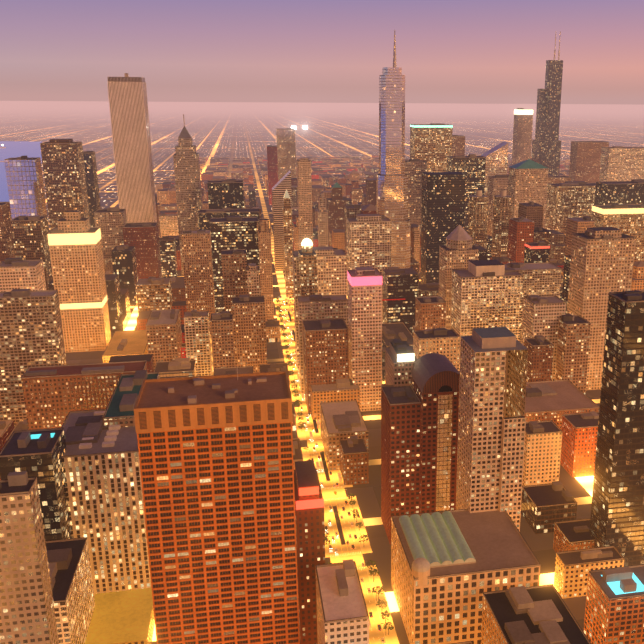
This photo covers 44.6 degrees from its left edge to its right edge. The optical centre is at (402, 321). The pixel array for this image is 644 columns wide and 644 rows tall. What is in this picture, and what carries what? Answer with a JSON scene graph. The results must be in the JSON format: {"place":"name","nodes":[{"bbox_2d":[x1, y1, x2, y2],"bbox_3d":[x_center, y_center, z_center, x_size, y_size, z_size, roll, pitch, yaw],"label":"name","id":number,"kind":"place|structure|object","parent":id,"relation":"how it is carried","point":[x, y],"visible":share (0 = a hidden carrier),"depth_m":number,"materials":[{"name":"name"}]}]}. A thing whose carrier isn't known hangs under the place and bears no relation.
{"place":"outdoors","nodes":[
{"label":"outdoors","id":0,"kind":"place"},
{"bbox_2d":[0,141,41,215],"bbox_3d":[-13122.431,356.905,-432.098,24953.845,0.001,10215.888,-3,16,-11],"label":"lake water","id":1,"kind":"structure","parent":0,"point":[16,149],"depth_m":4414.23,"materials":[{"name":"blue liquid"}]},
{"bbox_2d":[0,101,643,643],"bbox_3d":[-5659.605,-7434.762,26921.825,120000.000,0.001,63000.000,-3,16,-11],"label":"ground","id":2,"kind":"structure","parent":0,"point":[232,131],"depth_m":6686.42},
{"bbox_2d":[61,327,540,643],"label":"buildings","id":3,"kind":"structure","parent":2,"relation":"on","point":[181,498],"depth_m":454.65,"materials":[{"name":"brown concrete"}]},
{"bbox_2d":[0,30,643,643],"bbox_3d":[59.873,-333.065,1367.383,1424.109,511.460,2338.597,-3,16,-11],"label":"city buildings","id":4,"kind":"structure","parent":2,"relation":"on","point":[454,202],"depth_m":844.20,"materials":[{"name":"brown concrete"}]},
{"bbox_2d":[0,155,643,479],"bbox_3d":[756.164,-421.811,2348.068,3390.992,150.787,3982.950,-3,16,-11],"label":"buildings","id":5,"kind":"structure","parent":2,"relation":"on","point":[349,190],"depth_m":1263.76,"materials":[{"name":"brown concrete"}]},
{"bbox_2d":[274,299,398,643],"bbox_3d":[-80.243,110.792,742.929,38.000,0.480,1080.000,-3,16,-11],"label":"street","id":6,"kind":"structure","parent":2,"relation":"on","point":[343,528],"depth_m":602.72,"materials":[{"name":"yellow asphalt"}]},
{"bbox_2d":[294,399,301,410],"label":"street tree","id":7,"kind":"object","parent":6,"relation":"on","point":[297,401],"visible":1,"depth_m":804.67,"materials":[{"name":"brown plant"}]},
{"bbox_2d":[278,295,384,642],"bbox_3d":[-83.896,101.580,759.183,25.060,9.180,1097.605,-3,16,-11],"label":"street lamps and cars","id":8,"kind":"object","parent":6,"relation":"on","point":[318,462],"visible":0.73,"depth_m":677.44,"materials":[{"name":"yellow"}]},
{"bbox_2d":[353,512,359,521],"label":"street tree","id":9,"kind":"object","parent":6,"relation":"on","point":[358,515],"visible":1,"depth_m":594.38,"materials":[{"name":"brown plant"}]},
{"bbox_2d":[359,534,367,541],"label":"street tree","id":10,"kind":"object","parent":6,"relation":"on","point":[365,536],"visible":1,"depth_m":561.25,"materials":[{"name":"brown plant"}]},
{"bbox_2d":[366,560,376,569],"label":"street tree","id":11,"kind":"object","parent":6,"relation":"on","point":[368,562],"visible":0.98,"depth_m":529.87,"materials":[{"name":"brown plant"}]},
{"bbox_2d":[369,568,378,581],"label":"street tree","id":12,"kind":"object","parent":6,"relation":"on","point":[374,571],"visible":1,"depth_m":519.87,"materials":[{"name":"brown plant"}]},
{"bbox_2d":[372,586,384,600],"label":"street tree","id":13,"kind":"object","parent":6,"relation":"on","point":[379,589],"visible":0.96,"depth_m":500.87,"materials":[{"name":"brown plant"}]},
{"bbox_2d":[376,599,387,608],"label":"street tree","id":14,"kind":"object","parent":6,"relation":"on","point":[382,602],"visible":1,"depth_m":488.76,"materials":[{"name":"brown plant"}]},
{"bbox_2d":[381,610,390,622],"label":"street tree","id":15,"kind":"object","parent":6,"relation":"on","point":[385,614],"visible":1,"depth_m":479.51,"materials":[{"name":"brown plant"}]},
{"bbox_2d":[383,622,393,634],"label":"street tree","id":16,"kind":"object","parent":6,"relation":"on","point":[389,624],"visible":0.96,"depth_m":469.43,"materials":[{"name":"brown plant"}]},
{"bbox_2d":[0,0,643,104],"label":"sky","id":17,"kind":"structure","parent":0,"point":[295,51],"materials":[{"name":"purple"}]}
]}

